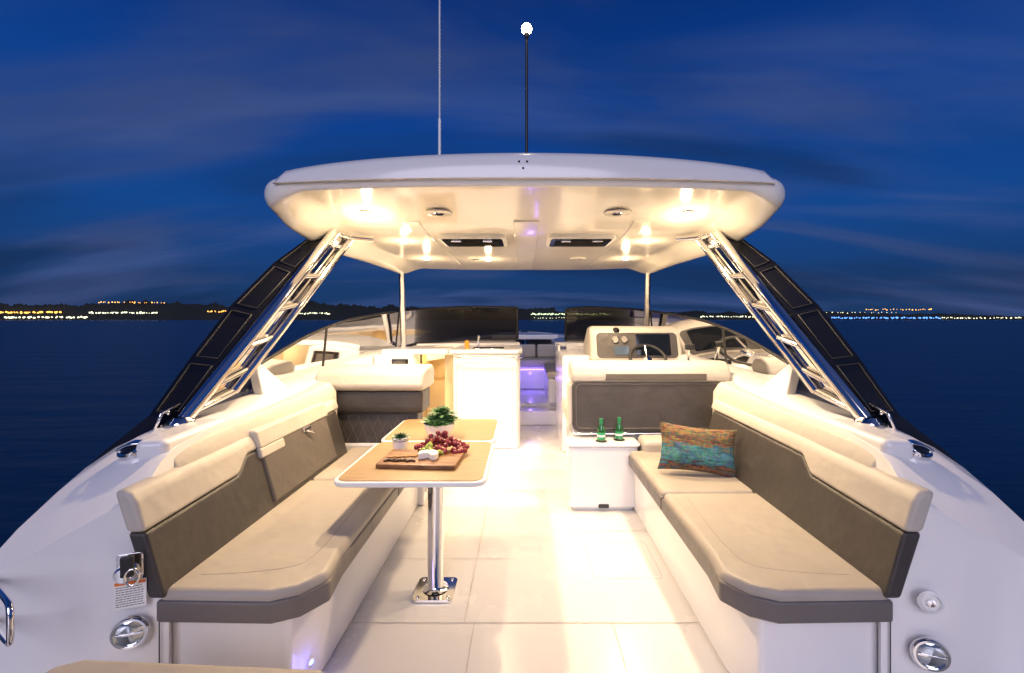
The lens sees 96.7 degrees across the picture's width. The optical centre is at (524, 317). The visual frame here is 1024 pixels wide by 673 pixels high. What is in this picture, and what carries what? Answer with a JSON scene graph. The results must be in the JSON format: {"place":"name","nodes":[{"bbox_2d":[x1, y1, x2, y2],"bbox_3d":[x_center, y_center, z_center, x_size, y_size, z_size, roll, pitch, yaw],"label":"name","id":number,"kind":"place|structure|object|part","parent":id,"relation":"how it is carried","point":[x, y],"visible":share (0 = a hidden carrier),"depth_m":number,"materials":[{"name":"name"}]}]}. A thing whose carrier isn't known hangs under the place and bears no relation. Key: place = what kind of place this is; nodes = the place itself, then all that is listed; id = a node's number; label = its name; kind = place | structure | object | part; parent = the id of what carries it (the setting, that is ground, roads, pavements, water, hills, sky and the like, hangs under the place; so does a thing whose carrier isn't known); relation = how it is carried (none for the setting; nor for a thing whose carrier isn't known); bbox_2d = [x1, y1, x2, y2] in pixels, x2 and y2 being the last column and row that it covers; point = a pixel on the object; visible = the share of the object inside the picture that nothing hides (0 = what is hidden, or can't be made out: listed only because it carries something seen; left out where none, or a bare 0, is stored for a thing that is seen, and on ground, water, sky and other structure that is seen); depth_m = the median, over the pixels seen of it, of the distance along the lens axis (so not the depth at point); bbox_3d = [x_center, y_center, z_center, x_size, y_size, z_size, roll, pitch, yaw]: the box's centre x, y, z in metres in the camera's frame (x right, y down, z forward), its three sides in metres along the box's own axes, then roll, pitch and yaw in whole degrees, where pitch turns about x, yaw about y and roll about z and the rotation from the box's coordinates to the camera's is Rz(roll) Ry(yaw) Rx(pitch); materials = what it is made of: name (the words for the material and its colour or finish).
{"place":"outdoors","nodes":[
{"label":"outdoors","id":0,"kind":"place"},
{"bbox_2d":[0,320,1023,547],"bbox_3d":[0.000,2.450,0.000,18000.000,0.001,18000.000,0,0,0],"label":"sea water","id":1,"kind":"structure","parent":0,"point":[77,397],"depth_m":17.01,"materials":[{"name":"blue liquid"}]},
{"bbox_2d":[0,153,1023,672],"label":"motor boat","id":2,"kind":"object","parent":1,"relation":"on","point":[542,571],"visible":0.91,"depth_m":2.51,"materials":[{"name":"white plastic"}]},
{"bbox_2d":[0,585,14,646],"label":"grab rail","id":3,"kind":"object","parent":2,"relation":"attached to","point":[7,637],"visible":1,"depth_m":1.39,"materials":[{"name":"silver metal"}]},
{"bbox_2d":[112,551,143,586],"bbox_3d":[-1.425,0.904,1.636,0.085,0.108,0.049,0,0,-21],"label":"shore power latch","id":4,"kind":"object","parent":2,"relation":"attached to","point":[129,566],"visible":1,"depth_m":1.62,"materials":[{"name":"silver metal"}]},
{"bbox_2d":[116,439,140,461],"bbox_3d":[-1.656,0.553,1.913,0.116,0.066,0.093,-18,38,0],"label":"pop up cleat","id":5,"kind":"object","parent":2,"relation":"attached to","point":[127,452],"visible":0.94,"depth_m":1.89,"materials":[{"name":"silver metal"}]},
{"bbox_2d":[109,615,150,649],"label":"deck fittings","id":6,"kind":"object","parent":2,"relation":"attached to","point":[129,632],"visible":1,"depth_m":1.65,"materials":[{"name":"silver metal"}]},
{"bbox_2d":[114,578,146,610],"bbox_3d":[-1.436,1.005,1.656,0.096,0.100,0.003,0,0,-21],"label":"warning label","id":7,"kind":"object","parent":2,"relation":"attached to","point":[125,597],"visible":0.99,"depth_m":1.66,"materials":[{"name":"white paper"}]},
{"bbox_3d":[-1.740,0.409,2.550,0.027,0.241,0.813,0,0,1],"label":"quarter window frame","id":8,"kind":"part","parent":2,"relation":"part of","materials":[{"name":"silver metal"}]},
{"bbox_2d":[45,660,323,672],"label":"aft sunpad","id":9,"kind":"object","parent":2,"relation":"on","point":[90,666],"visible":1,"depth_m":1.33,"materials":[{"name":"beige leather"}]},
{"bbox_3d":[-1.740,0.410,2.550,0.011,0.230,0.800,0,0,1],"label":"quarter window","id":10,"kind":"part","parent":2,"relation":"part of","materials":[{"name":"black glass"}]},
{"bbox_2d":[116,399,417,670],"bbox_3d":[-1.147,1.054,2.835,0.740,0.887,2.330,0,0,0],"label":"bench seat","id":11,"kind":"object","parent":2,"relation":"on","point":[242,568],"visible":0.81,"depth_m":1.90,"materials":[{"name":"beige leather"}]},
{"bbox_2d":[306,655,313,667],"bbox_3d":[-0.868,1.390,1.840,0.026,0.040,0.040,0,0,16],"label":"led courtesy light","id":12,"kind":"object","parent":11,"relation":"attached to","point":[309,661],"visible":1,"depth_m":1.83,"materials":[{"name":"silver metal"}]},
{"bbox_3d":[-1.421,0.795,2.840,0.174,0.390,0.840,0,0,0],"label":"locker door","id":13,"kind":"part","parent":2,"relation":"part of","materials":[{"name":"beige plastic"}]},
{"bbox_2d":[315,364,433,504],"bbox_3d":[-1.222,0.949,3.934,0.875,1.097,0.732,0,0,0],"label":"companion seat","id":14,"kind":"object","parent":2,"relation":"on","point":[376,403],"visible":0.59,"depth_m":3.61,"materials":[{"name":"beige leather"}]},
{"bbox_2d":[334,419,499,602],"bbox_3d":[-0.570,1.147,2.905,0.760,0.702,1.390,0,0,0],"label":"dining table","id":15,"kind":"object","parent":2,"relation":"on","point":[479,437],"visible":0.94,"depth_m":2.46,"materials":[{"name":"light wood"},{"name":"white plastic"},{"name":"polished steel"}]},
{"bbox_2d":[391,432,410,448],"bbox_3d":[-0.753,0.747,2.761,0.135,0.099,0.137,0,0,0],"label":"potted succulent","id":16,"kind":"object","parent":15,"relation":"on","point":[400,440],"visible":0.98,"depth_m":2.73,"materials":[{"name":"white ceramic"}]},
{"bbox_2d":[376,449,464,469],"bbox_3d":[-0.570,0.778,2.530,0.430,0.037,0.280,0,0,4],"label":"cutting board","id":17,"kind":"object","parent":15,"relation":"on","point":[403,459],"visible":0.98,"depth_m":2.45,"materials":[{"name":"brown wood"}]},
{"bbox_2d":[418,450,438,460],"bbox_3d":[-0.528,0.754,2.509,0.109,0.036,0.090,0,0,15],"label":"cheese wheel","id":18,"kind":"object","parent":17,"relation":"on","point":[432,455],"visible":1,"depth_m":2.49,"materials":[{"name":"beige food"}]},
{"bbox_2d":[421,405,458,437],"bbox_3d":[-0.562,0.695,3.040,0.266,0.203,0.258,0,0,-42],"label":"potted succulent","id":19,"kind":"object","parent":15,"relation":"on","point":[441,419],"visible":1,"depth_m":2.99,"materials":[{"name":"green plant"}]},
{"bbox_2d":[414,430,469,454],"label":"grapes","id":20,"kind":"object","parent":15,"relation":"on","point":[439,441],"visible":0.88,"depth_m":2.64,"materials":[{"name":"red food"}]},
{"bbox_2d":[438,0,440,154],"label":"radio antenna","id":21,"kind":"object","parent":2,"relation":"on","point":[439,136],"visible":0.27,"depth_m":3.49,"materials":[{"name":"silver metal"}]},
{"bbox_2d":[449,334,523,448],"bbox_3d":[-0.434,0.849,5.629,0.852,1.299,1.042,0,0,0],"label":"galley cabinet","id":22,"kind":"object","parent":2,"relation":"on","point":[486,381],"visible":0.93,"depth_m":5.20,"materials":[{"name":"white plastic"}]},
{"bbox_2d":[522,23,531,152],"bbox_3d":[0.012,-1.369,3.000,0.067,1.139,0.067,0,0,0],"label":"mast light","id":23,"kind":"object","parent":2,"relation":"on","point":[526,29],"visible":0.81,"depth_m":2.99,"materials":[{"name":"black"}]},
{"bbox_3d":[0.445,0.775,6.150,0.030,0.850,0.500,0,0,0],"label":"walkthrough door","id":24,"kind":"part","parent":2,"relation":"part of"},
{"bbox_2d":[564,436,639,508],"bbox_3d":[0.610,1.236,3.643,0.570,0.523,0.275,0,0,0],"label":"cooler cabinet","id":25,"kind":"object","parent":2,"relation":"on","point":[600,475],"visible":0.92,"depth_m":3.52,"materials":[{"name":"white plastic"}]},
{"bbox_2d":[596,418,606,442],"bbox_3d":[0.605,0.885,3.600,0.090,0.181,0.090,0,0,0],"label":"beer bottle","id":26,"kind":"object","parent":25,"relation":"on","point":[601,435],"visible":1,"depth_m":3.58,"materials":[{"name":"green glass"}]},
{"bbox_2d":[613,417,624,440],"bbox_3d":[0.755,0.885,3.640,0.090,0.181,0.090,0,0,0],"label":"beer bottle","id":27,"kind":"object","parent":25,"relation":"on","point":[619,432],"visible":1,"depth_m":3.62,"materials":[{"name":"green glass"}]},
{"bbox_2d":[556,326,682,451],"bbox_3d":[1.090,0.795,5.275,1.340,1.405,1.750,0,0,0],"label":"helm console","id":28,"kind":"object","parent":2,"relation":"on","point":[610,342],"visible":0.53,"depth_m":5.04,"materials":[{"name":"white plastic"}]},
{"bbox_2d":[629,344,667,359],"bbox_3d":[1.301,0.470,4.801,0.354,0.379,0.355,0,0,45],"label":"steering wheel","id":29,"kind":"object","parent":28,"relation":"attached to","point":[646,357],"visible":0.45,"depth_m":4.87,"materials":[{"name":"black"}]},
{"bbox_2d":[685,344,694,359],"bbox_3d":[1.660,0.380,4.620,0.140,0.240,0.280,0,0,0],"label":"throttle lever","id":30,"kind":"object","parent":28,"relation":"attached to","point":[688,347],"visible":0.5,"depth_m":4.52,"materials":[{"name":"silver metal"}]},
{"bbox_2d":[562,360,730,440],"bbox_3d":[1.030,0.931,4.101,1.340,1.133,0.797,0,0,0],"label":"helm seat","id":31,"kind":"object","parent":2,"relation":"on","point":[641,397],"visible":0.61,"depth_m":3.74,"materials":[{"name":"grey leather"}]},
{"bbox_2d":[629,399,932,672],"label":"bench seat","id":32,"kind":"object","parent":2,"relation":"on","point":[784,551],"visible":0.82,"depth_m":1.95,"materials":[{"name":"beige leather"}]},
{"bbox_2d":[657,421,736,476],"bbox_3d":[1.130,0.860,2.980,0.500,0.310,0.161,5,-17,8],"label":"throw pillow","id":33,"kind":"object","parent":32,"relation":"on","point":[698,449],"visible":1,"depth_m":2.93,"materials":[{"name":"fabric"}]},
{"bbox_3d":[1.740,0.410,2.550,0.011,0.230,0.800,0,0,-1],"label":"quarter window","id":34,"kind":"part","parent":2,"relation":"part of","materials":[{"name":"black glass"}]},
{"bbox_3d":[1.740,0.409,2.550,0.027,0.241,0.813,0,0,-1],"label":"quarter window frame","id":35,"kind":"part","parent":2,"relation":"part of","materials":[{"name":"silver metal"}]},
{"bbox_2d":[908,440,933,461],"bbox_3d":[1.656,0.553,1.913,0.116,0.066,0.093,18,38,0],"label":"pop up cleat","id":36,"kind":"object","parent":2,"relation":"attached to","point":[922,452],"visible":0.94,"depth_m":1.89,"materials":[{"name":"silver metal"}]},
{"bbox_2d":[916,590,944,613],"bbox_3d":[1.463,1.025,1.638,0.080,0.080,0.016,0,0,21],"label":"deck shower fitting","id":37,"kind":"object","parent":2,"relation":"attached to","point":[930,601],"visible":1,"depth_m":1.64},
{"bbox_2d":[910,637,951,671],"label":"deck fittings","id":38,"kind":"object","parent":2,"relation":"attached to","point":[930,654],"visible":1,"depth_m":1.64,"materials":[{"name":"silver metal"}]},
{"bbox_2d":[0,300,1023,319],"bbox_3d":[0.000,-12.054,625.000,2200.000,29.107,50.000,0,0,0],"label":"distant tree line","id":39,"kind":"object","parent":1,"relation":"on","point":[176,310],"visible":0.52,"depth_m":600.00,"materials":[{"name":"black plant"}]},
{"bbox_2d":[0,302,931,313],"bbox_3d":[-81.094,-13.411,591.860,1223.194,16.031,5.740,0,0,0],"label":"shore lights","id":40,"kind":"object","parent":39,"relation":"on","point":[157,302],"visible":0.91,"depth_m":591.05},
{"bbox_2d":[4,312,1020,318],"bbox_3d":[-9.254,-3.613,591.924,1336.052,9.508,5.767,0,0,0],"label":"shore lights","id":41,"kind":"object","parent":39,"relation":"on","point":[329,313],"visible":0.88,"depth_m":591.73},
{"bbox_2d":[831,317,940,318],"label":"shore lights","id":42,"kind":"object","parent":39,"relation":"on","point":[888,318],"visible":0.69,"depth_m":591.55},
{"bbox_2d":[0,0,1023,315],"label":"sky","id":43,"kind":"structure","parent":0,"point":[142,142],"materials":[{"name":"blue"}]}
]}

